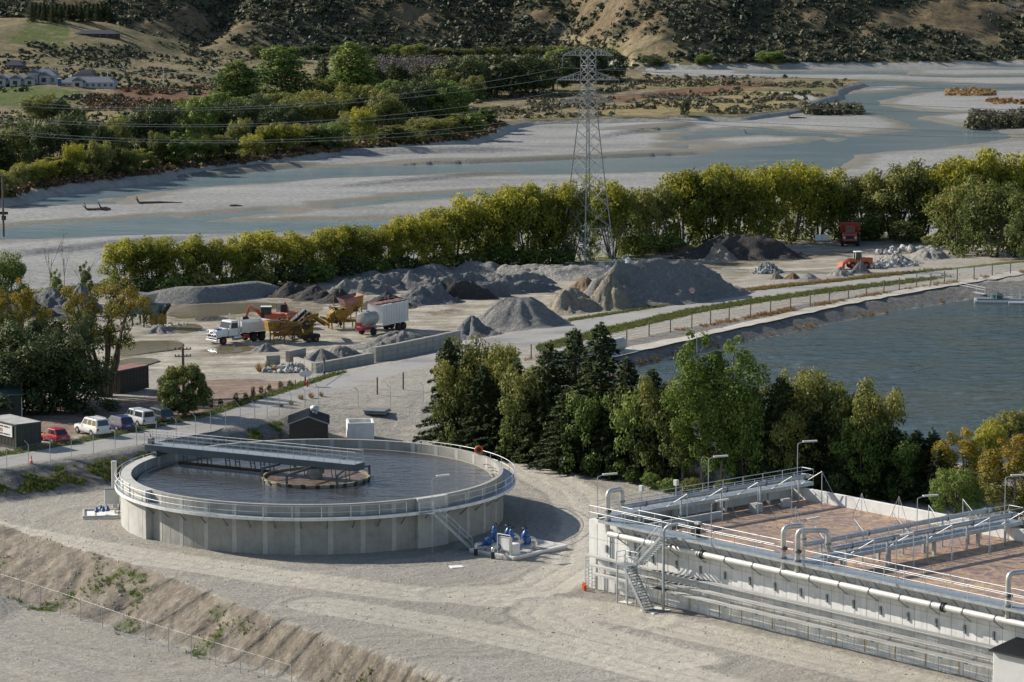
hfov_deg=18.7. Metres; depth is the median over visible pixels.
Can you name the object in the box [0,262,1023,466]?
road
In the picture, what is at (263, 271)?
undergrowth bush
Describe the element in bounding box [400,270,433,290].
gravel heap
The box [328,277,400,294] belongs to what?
gravel heap
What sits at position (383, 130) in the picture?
riverside tree
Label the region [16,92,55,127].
tree
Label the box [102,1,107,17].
plantation pine
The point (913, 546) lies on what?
diffuser hoist
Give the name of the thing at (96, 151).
riverside tree
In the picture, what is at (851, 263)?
wheel loader
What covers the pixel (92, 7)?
plantation pine
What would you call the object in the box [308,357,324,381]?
yard gate
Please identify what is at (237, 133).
riverside tree
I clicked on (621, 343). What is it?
concrete pipe
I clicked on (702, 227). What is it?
willow tree
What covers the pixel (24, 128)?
belt tree
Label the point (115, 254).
willow tree
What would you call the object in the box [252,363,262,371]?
tussock
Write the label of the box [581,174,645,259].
willow tree
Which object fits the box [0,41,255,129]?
terrace scrub
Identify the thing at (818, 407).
willow tree
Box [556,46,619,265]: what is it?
transmission pylon
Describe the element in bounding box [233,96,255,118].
belt tree
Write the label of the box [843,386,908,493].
willow tree
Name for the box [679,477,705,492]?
grove shrub
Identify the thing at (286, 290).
gravel heap
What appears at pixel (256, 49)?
treeline tree
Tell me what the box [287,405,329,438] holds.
gable shed
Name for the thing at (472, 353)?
willow tree
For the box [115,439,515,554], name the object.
clarifier tank
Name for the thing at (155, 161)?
riverside tree
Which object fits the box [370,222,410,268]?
willow tree
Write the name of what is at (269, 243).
willow tree
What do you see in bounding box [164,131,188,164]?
riverside tree
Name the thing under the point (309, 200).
riverbed
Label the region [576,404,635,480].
conifer tree
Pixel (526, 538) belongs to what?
pump line
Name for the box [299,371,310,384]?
notice sign
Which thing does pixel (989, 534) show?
diffuser hoist
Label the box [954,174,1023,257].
willow tree
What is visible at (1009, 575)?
gooseneck pipe
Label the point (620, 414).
willow tree
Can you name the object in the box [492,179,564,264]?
willow tree
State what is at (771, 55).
tree
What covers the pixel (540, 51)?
treeline tree
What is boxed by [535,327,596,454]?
conifer tree
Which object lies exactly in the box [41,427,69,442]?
parked car
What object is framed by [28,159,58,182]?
riverside tree
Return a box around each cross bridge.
[597,467,813,523]
[803,505,1022,566]
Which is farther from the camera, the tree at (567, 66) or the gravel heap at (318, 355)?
the tree at (567, 66)
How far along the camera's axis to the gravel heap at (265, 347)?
393.11 m
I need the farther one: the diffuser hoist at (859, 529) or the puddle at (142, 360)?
the puddle at (142, 360)
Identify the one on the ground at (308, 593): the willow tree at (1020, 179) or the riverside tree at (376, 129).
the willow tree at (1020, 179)
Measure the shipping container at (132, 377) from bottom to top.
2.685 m
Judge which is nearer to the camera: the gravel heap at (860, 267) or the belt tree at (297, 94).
the gravel heap at (860, 267)
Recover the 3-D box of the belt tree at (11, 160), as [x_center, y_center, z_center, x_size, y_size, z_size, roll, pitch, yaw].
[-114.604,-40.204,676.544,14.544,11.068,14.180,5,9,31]
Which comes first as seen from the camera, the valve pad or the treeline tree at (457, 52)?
the valve pad
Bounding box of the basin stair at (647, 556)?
[615,522,675,613]
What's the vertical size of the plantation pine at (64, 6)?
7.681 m
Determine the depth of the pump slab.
271.44 m
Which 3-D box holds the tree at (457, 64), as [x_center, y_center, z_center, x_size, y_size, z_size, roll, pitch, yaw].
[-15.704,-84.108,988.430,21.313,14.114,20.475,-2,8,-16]
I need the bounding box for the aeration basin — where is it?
[589,487,1023,681]
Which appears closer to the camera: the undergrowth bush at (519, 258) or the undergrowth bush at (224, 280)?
the undergrowth bush at (224, 280)
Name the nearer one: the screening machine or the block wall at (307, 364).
the block wall at (307, 364)
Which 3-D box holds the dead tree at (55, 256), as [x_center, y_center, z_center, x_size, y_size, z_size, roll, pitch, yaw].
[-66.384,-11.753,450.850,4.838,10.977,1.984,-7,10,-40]
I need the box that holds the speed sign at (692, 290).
[689,288,695,293]
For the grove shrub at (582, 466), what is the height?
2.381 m
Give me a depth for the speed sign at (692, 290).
432.48 m
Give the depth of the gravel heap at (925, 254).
493.04 m
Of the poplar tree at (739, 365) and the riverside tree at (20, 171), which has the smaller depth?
the poplar tree at (739, 365)
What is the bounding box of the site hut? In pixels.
[0,381,22,415]
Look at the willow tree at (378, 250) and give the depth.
476.89 m
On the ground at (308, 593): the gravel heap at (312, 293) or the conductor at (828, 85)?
the gravel heap at (312, 293)
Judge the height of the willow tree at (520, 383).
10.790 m
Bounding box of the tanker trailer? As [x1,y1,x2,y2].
[356,297,408,334]
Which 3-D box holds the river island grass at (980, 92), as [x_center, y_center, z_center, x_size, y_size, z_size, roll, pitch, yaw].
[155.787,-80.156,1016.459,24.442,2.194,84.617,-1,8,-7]
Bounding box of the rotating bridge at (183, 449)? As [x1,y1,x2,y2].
[144,430,364,473]
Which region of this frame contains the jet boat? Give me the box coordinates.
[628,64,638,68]
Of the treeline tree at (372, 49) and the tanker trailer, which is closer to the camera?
the tanker trailer
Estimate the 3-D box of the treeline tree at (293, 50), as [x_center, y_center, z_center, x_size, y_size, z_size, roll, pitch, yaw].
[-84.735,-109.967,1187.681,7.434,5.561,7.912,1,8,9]
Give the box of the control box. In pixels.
[103,487,118,510]
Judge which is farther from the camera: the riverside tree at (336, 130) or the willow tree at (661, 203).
the riverside tree at (336, 130)
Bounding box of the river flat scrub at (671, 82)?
[379,72,849,138]
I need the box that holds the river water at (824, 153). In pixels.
[0,67,1023,239]
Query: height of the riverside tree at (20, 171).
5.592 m
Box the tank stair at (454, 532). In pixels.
[419,501,472,547]
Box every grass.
[0,267,953,681]
[439,267,1023,501]
[944,86,1023,104]
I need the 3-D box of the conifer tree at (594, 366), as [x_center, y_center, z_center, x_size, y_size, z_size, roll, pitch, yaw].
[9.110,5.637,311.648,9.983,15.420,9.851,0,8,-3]
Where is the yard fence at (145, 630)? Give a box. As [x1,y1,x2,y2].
[0,573,291,681]
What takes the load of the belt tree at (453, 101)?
on the hills
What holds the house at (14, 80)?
on the hills
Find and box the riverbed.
[0,69,1023,290]
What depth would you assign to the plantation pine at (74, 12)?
1167.97 m
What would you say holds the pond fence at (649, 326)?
on the ground at (308, 593)
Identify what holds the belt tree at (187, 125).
on the hills
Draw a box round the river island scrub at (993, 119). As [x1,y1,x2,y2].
[801,100,1023,129]
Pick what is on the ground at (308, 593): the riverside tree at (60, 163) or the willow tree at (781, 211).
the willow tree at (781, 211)
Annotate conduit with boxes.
[638,535,640,558]
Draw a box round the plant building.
[988,637,1023,681]
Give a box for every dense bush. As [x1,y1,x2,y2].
[0,318,29,380]
[0,335,64,414]
[4,332,104,413]
[7,318,70,398]
[43,352,121,415]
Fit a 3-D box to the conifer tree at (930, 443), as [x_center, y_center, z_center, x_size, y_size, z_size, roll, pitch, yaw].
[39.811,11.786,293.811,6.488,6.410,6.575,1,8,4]
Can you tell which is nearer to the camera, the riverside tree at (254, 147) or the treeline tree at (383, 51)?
the riverside tree at (254, 147)
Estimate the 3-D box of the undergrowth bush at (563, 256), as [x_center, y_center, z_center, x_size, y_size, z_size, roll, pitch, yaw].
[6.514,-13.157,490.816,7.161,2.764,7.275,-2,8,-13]
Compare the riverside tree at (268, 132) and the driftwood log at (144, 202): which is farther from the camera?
the riverside tree at (268, 132)
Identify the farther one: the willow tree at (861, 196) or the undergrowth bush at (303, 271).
the willow tree at (861, 196)
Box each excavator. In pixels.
[243,304,285,319]
[276,301,296,317]
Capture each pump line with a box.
[474,517,520,555]
[491,520,537,558]
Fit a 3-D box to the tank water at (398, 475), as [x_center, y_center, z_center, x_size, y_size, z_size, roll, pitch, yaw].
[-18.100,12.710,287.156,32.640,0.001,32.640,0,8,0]
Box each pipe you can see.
[539,337,626,365]
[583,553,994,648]
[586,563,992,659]
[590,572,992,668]
[604,487,631,533]
[607,531,1023,628]
[662,522,685,610]
[780,523,812,569]
[794,528,837,572]
[1004,569,1023,619]
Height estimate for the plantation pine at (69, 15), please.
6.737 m
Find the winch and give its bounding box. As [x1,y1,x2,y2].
[691,521,701,536]
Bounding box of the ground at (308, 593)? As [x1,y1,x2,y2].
[0,233,1023,681]
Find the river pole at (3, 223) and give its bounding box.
[0,175,7,235]
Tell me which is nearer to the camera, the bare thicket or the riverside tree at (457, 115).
the riverside tree at (457, 115)
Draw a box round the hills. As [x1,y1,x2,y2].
[0,0,1023,207]
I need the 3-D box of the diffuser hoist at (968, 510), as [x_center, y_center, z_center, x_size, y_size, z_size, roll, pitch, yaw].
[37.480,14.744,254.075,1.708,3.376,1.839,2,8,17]
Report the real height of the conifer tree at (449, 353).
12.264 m
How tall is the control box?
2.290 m
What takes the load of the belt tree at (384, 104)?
on the hills
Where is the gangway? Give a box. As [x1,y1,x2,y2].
[959,282,986,294]
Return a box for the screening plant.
[263,308,329,343]
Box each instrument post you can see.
[639,485,643,506]
[673,479,678,500]
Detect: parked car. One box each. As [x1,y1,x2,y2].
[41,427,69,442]
[74,415,110,435]
[108,414,134,429]
[150,406,174,422]
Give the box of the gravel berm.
[151,281,279,303]
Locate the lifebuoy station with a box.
[474,446,482,453]
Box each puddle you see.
[109,357,158,364]
[120,341,182,355]
[168,303,275,317]
[168,323,201,332]
[206,345,253,352]
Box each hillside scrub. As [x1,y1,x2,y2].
[0,0,1023,63]
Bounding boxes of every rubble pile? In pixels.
[869,258,918,267]
[875,244,950,254]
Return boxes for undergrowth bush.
[115,277,154,292]
[147,276,193,290]
[177,270,220,285]
[217,275,251,284]
[243,264,277,283]
[275,261,309,282]
[298,259,339,282]
[327,255,366,276]
[361,258,392,272]
[390,255,422,268]
[414,256,459,268]
[452,253,489,265]
[482,242,519,264]
[508,247,550,265]
[540,248,574,264]
[619,235,656,255]
[652,233,687,251]
[849,217,888,239]
[887,220,926,242]
[920,232,951,247]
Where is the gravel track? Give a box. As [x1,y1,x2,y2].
[549,271,1023,366]
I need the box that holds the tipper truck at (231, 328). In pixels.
[205,313,270,344]
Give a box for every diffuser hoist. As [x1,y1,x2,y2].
[667,494,704,528]
[702,488,740,523]
[738,482,775,516]
[771,476,809,511]
[789,506,800,532]
[801,471,838,504]
[852,493,870,522]
[852,540,891,574]
[854,519,872,559]
[889,497,906,522]
[890,534,932,569]
[892,512,910,547]
[928,505,946,540]
[929,525,970,561]
[962,499,978,537]
[967,518,1008,554]
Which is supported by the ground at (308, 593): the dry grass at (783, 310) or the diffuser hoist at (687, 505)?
the dry grass at (783, 310)
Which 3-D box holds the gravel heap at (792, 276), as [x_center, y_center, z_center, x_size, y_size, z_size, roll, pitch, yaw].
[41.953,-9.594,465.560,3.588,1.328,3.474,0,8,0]
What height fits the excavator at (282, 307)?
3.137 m
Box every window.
[0,399,11,408]
[134,411,141,416]
[144,412,154,417]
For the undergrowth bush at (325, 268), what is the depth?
466.61 m
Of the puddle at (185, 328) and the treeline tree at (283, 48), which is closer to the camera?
the puddle at (185, 328)
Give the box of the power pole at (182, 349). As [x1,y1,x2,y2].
[174,347,190,390]
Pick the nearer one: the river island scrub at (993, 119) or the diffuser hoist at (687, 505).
the diffuser hoist at (687, 505)
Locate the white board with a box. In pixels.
[812,234,828,245]
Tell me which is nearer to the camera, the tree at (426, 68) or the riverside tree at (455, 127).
the riverside tree at (455, 127)
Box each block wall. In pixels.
[265,355,279,364]
[286,347,305,361]
[293,357,313,372]
[312,353,373,373]
[372,330,460,362]
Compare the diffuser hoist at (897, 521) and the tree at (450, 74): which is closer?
the diffuser hoist at (897, 521)
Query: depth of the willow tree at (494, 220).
488.03 m
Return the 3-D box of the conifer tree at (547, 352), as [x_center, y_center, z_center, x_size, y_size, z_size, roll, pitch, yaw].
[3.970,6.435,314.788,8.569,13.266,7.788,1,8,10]
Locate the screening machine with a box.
[126,292,170,326]
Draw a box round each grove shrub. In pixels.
[543,451,563,465]
[579,456,602,474]
[622,468,642,483]
[640,472,662,489]
[656,477,681,492]
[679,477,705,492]
[713,478,742,492]
[783,472,810,487]
[823,472,854,494]
[889,474,923,498]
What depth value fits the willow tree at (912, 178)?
520.45 m
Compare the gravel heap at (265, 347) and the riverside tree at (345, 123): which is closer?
the gravel heap at (265, 347)
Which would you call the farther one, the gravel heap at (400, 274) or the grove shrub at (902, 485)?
the gravel heap at (400, 274)
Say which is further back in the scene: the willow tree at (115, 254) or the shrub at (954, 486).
the willow tree at (115, 254)
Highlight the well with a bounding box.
[261,458,370,487]
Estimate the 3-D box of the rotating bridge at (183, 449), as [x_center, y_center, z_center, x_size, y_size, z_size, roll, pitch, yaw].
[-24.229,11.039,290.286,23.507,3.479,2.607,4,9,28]
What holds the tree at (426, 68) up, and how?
on the hills
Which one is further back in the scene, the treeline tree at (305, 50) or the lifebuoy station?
the treeline tree at (305, 50)
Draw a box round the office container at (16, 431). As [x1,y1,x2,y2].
[0,414,41,448]
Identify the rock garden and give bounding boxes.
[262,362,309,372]
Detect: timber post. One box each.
[376,377,377,394]
[402,372,403,389]
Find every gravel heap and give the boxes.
[0,294,63,318]
[34,288,68,313]
[62,284,105,312]
[142,324,178,333]
[194,315,228,320]
[250,343,279,352]
[263,281,305,297]
[286,285,328,301]
[303,348,339,361]
[307,270,384,282]
[312,288,347,303]
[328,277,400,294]
[330,345,362,357]
[347,330,423,349]
[360,292,419,309]
[360,341,386,352]
[362,268,415,273]
[368,273,406,290]
[390,272,422,277]
[399,282,464,305]
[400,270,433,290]
[412,263,457,277]
[432,275,457,283]
[436,280,499,299]
[451,271,482,281]
[452,260,500,274]
[453,297,570,332]
[454,315,504,340]
[468,281,510,296]
[482,273,504,281]
[488,264,563,274]
[488,280,523,294]
[495,272,556,283]
[500,280,554,293]
[525,279,561,290]
[529,264,607,280]
[546,287,599,314]
[569,277,591,291]
[583,258,754,307]
[590,273,634,311]
[648,240,693,255]
[667,234,812,260]
[698,243,737,261]
[766,272,783,279]
[783,272,799,279]
[793,273,821,281]
[823,267,855,277]
[850,260,871,273]
[871,253,924,265]
[905,248,960,260]
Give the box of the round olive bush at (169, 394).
[156,363,214,415]
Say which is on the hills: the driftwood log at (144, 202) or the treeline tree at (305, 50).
the treeline tree at (305, 50)
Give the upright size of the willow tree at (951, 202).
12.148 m
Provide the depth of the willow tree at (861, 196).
526.60 m
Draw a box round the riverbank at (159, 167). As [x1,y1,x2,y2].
[0,84,503,197]
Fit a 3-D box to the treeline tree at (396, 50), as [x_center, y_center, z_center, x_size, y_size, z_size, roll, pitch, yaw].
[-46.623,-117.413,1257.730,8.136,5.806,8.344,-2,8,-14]
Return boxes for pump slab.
[469,537,567,560]
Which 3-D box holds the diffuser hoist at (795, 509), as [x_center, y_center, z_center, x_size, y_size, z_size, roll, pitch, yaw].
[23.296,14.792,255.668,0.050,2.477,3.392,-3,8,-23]
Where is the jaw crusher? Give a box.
[319,292,365,329]
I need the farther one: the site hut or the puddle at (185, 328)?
the puddle at (185, 328)
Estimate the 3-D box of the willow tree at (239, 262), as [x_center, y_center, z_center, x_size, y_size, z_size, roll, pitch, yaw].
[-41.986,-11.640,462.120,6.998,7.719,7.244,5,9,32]
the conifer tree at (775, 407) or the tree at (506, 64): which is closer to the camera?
the conifer tree at (775, 407)
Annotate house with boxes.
[0,74,36,86]
[4,60,25,67]
[27,68,59,83]
[62,76,117,88]
[73,69,98,76]
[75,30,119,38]
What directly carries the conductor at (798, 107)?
attached to the transmission pylon
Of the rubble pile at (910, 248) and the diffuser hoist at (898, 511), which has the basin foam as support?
the diffuser hoist at (898, 511)
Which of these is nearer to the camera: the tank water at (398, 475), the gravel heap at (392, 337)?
the tank water at (398, 475)
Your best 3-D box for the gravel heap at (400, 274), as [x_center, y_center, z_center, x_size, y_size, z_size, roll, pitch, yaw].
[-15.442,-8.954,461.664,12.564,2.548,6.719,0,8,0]
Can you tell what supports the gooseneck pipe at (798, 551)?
attached to the air pipe at (870, 591)
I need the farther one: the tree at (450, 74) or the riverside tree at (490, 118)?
the tree at (450, 74)
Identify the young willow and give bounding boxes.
[49,268,62,291]
[77,261,93,291]
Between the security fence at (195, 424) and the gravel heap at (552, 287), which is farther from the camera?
the gravel heap at (552, 287)
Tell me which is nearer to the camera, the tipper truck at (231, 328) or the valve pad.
the valve pad
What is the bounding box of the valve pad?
[83,500,120,519]
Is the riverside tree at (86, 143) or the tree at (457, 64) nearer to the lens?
the riverside tree at (86, 143)
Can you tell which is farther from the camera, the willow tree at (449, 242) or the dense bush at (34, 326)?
the willow tree at (449, 242)
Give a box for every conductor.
[0,92,618,126]
[1,92,555,124]
[5,114,561,140]
[5,114,614,142]
[7,67,562,107]
[8,67,613,109]
[561,92,1010,109]
[562,114,1020,134]
[563,67,1003,84]
[615,114,1017,137]
[619,68,990,88]
[620,92,958,112]
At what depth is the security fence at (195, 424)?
320.71 m
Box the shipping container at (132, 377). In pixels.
[109,363,148,393]
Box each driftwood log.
[83,202,110,209]
[136,196,182,203]
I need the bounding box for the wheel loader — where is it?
[836,251,872,268]
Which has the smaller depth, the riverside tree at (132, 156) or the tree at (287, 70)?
the riverside tree at (132, 156)
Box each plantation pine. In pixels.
[26,3,36,21]
[33,2,37,17]
[35,3,41,19]
[39,1,48,20]
[44,4,52,16]
[47,4,57,22]
[54,3,59,14]
[55,3,65,21]
[62,2,68,17]
[64,4,73,20]
[70,4,76,19]
[75,1,85,22]
[75,3,79,16]
[84,2,94,22]
[91,4,95,17]
[93,2,102,21]
[99,1,105,18]
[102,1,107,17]
[105,3,114,20]
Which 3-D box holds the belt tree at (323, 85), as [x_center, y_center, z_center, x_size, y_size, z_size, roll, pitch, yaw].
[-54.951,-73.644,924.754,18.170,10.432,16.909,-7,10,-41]
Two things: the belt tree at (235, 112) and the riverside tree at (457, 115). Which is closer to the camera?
the belt tree at (235, 112)
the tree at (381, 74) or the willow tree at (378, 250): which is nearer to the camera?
the willow tree at (378, 250)
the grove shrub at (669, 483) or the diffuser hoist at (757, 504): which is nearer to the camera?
the diffuser hoist at (757, 504)
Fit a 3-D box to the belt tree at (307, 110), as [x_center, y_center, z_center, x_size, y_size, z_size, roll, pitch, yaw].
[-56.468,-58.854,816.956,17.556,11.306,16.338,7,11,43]
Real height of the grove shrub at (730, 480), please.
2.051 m
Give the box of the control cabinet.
[497,533,519,555]
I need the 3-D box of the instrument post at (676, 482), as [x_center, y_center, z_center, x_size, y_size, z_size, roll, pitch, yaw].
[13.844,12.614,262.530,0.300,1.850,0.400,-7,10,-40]
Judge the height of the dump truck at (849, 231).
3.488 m
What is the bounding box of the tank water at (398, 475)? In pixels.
[139,449,491,503]
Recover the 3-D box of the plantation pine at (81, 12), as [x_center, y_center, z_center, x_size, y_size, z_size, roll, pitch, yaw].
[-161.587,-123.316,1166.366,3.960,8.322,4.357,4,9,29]
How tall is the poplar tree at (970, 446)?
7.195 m
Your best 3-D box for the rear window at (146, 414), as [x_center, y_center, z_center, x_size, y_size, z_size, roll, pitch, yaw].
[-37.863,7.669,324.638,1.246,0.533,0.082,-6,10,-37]
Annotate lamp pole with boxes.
[430,474,449,551]
[596,472,617,518]
[706,455,727,495]
[709,498,728,544]
[797,440,817,474]
[800,516,819,564]
[894,532,913,584]
[916,494,938,530]
[1004,474,1023,513]
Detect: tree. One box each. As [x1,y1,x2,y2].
[0,119,57,163]
[0,128,34,171]
[0,134,17,173]
[0,171,21,196]
[0,249,29,299]
[0,277,54,343]
[9,165,30,188]
[10,159,48,183]
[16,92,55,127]
[25,119,73,170]
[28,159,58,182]
[32,310,106,401]
[40,156,75,176]
[43,99,75,126]
[43,229,69,281]
[46,109,101,167]
[54,275,156,396]
[57,230,74,293]
[59,143,87,177]
[68,106,89,123]
[71,136,99,173]
[83,140,116,177]
[88,122,118,150]
[95,143,133,173]
[97,237,154,288]
[101,117,137,163]
[107,114,155,154]
[113,148,146,175]
[121,235,174,290]
[123,102,186,158]
[128,149,160,169]
[146,130,167,162]
[148,233,212,286]
[154,107,204,137]
[155,145,176,162]
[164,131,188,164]
[171,97,221,147]
[172,96,210,127]
[173,136,211,162]
[177,238,234,283]
[189,133,226,159]
[194,91,238,136]
[203,136,244,159]
[208,235,250,283]
[209,59,260,99]
[212,98,271,148]
[224,117,252,154]
[231,239,268,282]
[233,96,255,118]
[237,229,307,283]
[238,133,265,157]
[240,93,275,102]
[245,93,275,135]
[246,45,261,56]
[251,45,313,97]
[252,101,307,137]
[253,124,280,153]
[255,48,276,58]
[263,91,293,112]
[264,123,293,150]
[271,44,285,55]
[275,122,305,148]
[278,91,313,116]
[279,95,332,136]
[279,232,322,279]
[286,46,298,58]
[294,124,318,146]
[296,46,311,57]
[298,76,356,98]
[301,89,351,126]
[303,126,336,146]
[303,226,353,276]
[307,44,323,56]
[312,54,329,83]
[317,46,332,55]
[317,121,354,148]
[321,223,374,271]
[326,41,381,108]
[329,45,344,54]
[329,81,369,118]
[334,111,359,141]
[344,106,378,144]
[346,84,388,126]
[348,224,387,270]
[365,45,383,55]
[366,88,406,131]
[367,126,387,136]
[368,63,388,85]
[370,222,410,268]
[373,79,408,105]
[374,125,407,141]
[377,47,391,55]
[380,85,428,125]
[383,62,408,85]
[385,125,425,142]
[385,213,436,267]
[388,44,405,56]
[390,71,434,86]
[399,45,417,58]
[404,117,434,135]
[407,74,448,120]
[407,207,458,263]
[409,62,441,77]
[412,337,479,449]
[413,43,429,55]
[414,118,458,137]
[421,48,442,57]
[422,73,452,95]
[425,79,475,119]
[425,199,485,266]
[430,54,495,93]
[430,357,485,450]
[434,47,452,57]
[434,69,460,95]
[435,334,502,447]
[441,118,462,135]
[447,49,465,59]
[448,113,476,134]
[448,364,500,457]
[449,188,514,262]
[458,75,486,99]
[459,112,487,132]
[460,48,476,57]
[466,55,527,94]
[469,341,521,440]
[470,184,532,264]
[470,392,522,459]
[473,47,486,58]
[474,106,497,125]
[481,360,526,456]
[485,47,501,56]
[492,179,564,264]
[495,363,557,460]
[496,46,508,57]
[499,53,557,92]
[505,395,556,463]
[506,45,522,58]
[511,340,568,463]
[518,46,537,58]
[521,179,581,262]
[528,387,593,475]
[531,56,578,90]
[532,48,546,58]
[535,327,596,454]
[543,48,585,75]
[545,46,556,52]
[549,185,595,261]
[550,44,609,82]
[555,378,612,475]
[559,321,624,468]
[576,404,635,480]
[581,47,630,78]
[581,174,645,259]
[594,356,654,476]
[602,382,662,478]
[609,186,661,253]
[612,368,687,476]
[631,185,680,240]
[634,373,692,484]
[636,55,665,66]
[648,384,695,477]
[651,167,720,245]
[657,405,699,480]
[659,330,727,487]
[675,162,750,245]
[680,100,690,114]
[690,366,762,481]
[694,53,714,64]
[695,334,770,485]
[706,163,775,237]
[716,393,770,489]
[734,163,803,239]
[736,425,794,488]
[739,379,778,477]
[742,375,809,486]
[755,50,784,62]
[758,159,831,243]
[761,409,822,483]
[771,366,830,471]
[783,410,836,491]
[789,161,851,241]
[793,380,851,488]
[812,425,873,495]
[818,376,882,475]
[819,184,860,239]
[828,418,888,498]
[834,170,897,240]
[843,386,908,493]
[848,436,900,503]
[858,167,924,239]
[864,427,916,498]
[877,435,931,500]
[884,157,945,240]
[886,430,930,503]
[903,433,958,498]
[910,157,968,239]
[913,449,957,507]
[922,182,993,255]
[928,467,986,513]
[930,427,988,496]
[936,146,1004,241]
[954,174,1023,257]
[966,418,1007,478]
[974,152,1023,240]
[976,434,1023,527]
[986,408,1023,464]
[997,190,1023,258]
[1000,151,1023,232]
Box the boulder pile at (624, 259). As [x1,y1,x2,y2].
[591,256,635,269]
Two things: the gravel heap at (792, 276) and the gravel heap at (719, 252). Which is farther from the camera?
the gravel heap at (719, 252)
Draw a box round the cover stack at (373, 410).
[363,407,390,414]
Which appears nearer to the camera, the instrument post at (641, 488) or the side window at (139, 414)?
the instrument post at (641, 488)
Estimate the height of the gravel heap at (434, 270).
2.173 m
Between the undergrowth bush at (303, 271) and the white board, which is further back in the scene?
the white board
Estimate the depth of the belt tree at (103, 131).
715.52 m
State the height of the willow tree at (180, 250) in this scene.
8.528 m
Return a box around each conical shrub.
[208,398,213,407]
[232,392,238,402]
[251,386,255,396]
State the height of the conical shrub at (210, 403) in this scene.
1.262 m
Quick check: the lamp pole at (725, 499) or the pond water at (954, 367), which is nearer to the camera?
the lamp pole at (725, 499)
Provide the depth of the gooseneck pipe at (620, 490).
253.89 m
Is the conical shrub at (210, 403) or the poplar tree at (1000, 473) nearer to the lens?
the poplar tree at (1000, 473)
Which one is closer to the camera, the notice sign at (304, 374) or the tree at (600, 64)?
the notice sign at (304, 374)
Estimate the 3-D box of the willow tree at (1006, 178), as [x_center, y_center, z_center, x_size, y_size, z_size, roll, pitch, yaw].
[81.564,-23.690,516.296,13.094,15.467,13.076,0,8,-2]
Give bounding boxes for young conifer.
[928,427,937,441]
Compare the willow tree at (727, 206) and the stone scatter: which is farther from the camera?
the willow tree at (727, 206)
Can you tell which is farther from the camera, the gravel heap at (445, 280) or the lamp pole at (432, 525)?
the gravel heap at (445, 280)
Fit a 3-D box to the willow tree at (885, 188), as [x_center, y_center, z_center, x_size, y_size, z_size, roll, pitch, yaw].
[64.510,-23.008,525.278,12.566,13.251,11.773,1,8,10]
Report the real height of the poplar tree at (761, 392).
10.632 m
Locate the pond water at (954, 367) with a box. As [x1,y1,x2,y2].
[611,296,1023,462]
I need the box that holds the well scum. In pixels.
[264,469,366,484]
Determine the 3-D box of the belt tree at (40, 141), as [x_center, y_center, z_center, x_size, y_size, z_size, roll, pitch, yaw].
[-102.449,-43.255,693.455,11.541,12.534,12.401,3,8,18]
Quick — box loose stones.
[0,469,1020,681]
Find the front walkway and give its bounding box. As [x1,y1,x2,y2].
[589,505,1023,620]
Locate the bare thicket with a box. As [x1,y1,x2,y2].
[371,52,456,73]
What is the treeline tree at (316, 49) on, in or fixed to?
on the hills
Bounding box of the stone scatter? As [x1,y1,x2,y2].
[131,322,187,325]
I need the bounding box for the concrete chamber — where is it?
[346,418,373,439]
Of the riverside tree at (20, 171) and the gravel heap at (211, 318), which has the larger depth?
the riverside tree at (20, 171)
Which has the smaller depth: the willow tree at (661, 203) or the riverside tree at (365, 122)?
the willow tree at (661, 203)
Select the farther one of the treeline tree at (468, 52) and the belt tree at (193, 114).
the treeline tree at (468, 52)
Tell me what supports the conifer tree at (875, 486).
on the ground at (308, 593)
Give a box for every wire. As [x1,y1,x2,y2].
[56,69,256,78]
[58,66,263,75]
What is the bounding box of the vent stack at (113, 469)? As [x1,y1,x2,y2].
[111,460,116,507]
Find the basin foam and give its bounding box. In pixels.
[641,497,1023,604]
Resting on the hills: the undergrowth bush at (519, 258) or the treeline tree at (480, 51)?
the treeline tree at (480, 51)
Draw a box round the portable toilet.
[57,78,61,85]
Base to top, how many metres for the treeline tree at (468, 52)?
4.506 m
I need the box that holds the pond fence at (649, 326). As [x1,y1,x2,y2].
[530,261,1023,358]
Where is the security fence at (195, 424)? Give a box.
[3,382,423,467]
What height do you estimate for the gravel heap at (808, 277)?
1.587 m
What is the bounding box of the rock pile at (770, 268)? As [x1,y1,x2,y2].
[751,262,783,273]
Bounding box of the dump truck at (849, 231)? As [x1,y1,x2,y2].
[839,222,860,245]
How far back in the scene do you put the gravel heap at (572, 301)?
427.66 m
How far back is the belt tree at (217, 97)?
784.49 m
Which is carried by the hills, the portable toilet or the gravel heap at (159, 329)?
the portable toilet
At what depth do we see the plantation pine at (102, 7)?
1298.83 m
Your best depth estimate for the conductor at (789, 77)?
499.74 m
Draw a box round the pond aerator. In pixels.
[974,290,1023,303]
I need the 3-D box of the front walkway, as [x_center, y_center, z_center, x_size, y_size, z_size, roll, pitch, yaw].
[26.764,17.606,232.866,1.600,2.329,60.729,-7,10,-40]
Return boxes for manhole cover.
[449,565,463,568]
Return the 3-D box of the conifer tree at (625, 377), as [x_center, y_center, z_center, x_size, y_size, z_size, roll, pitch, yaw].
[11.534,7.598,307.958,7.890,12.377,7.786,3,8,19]

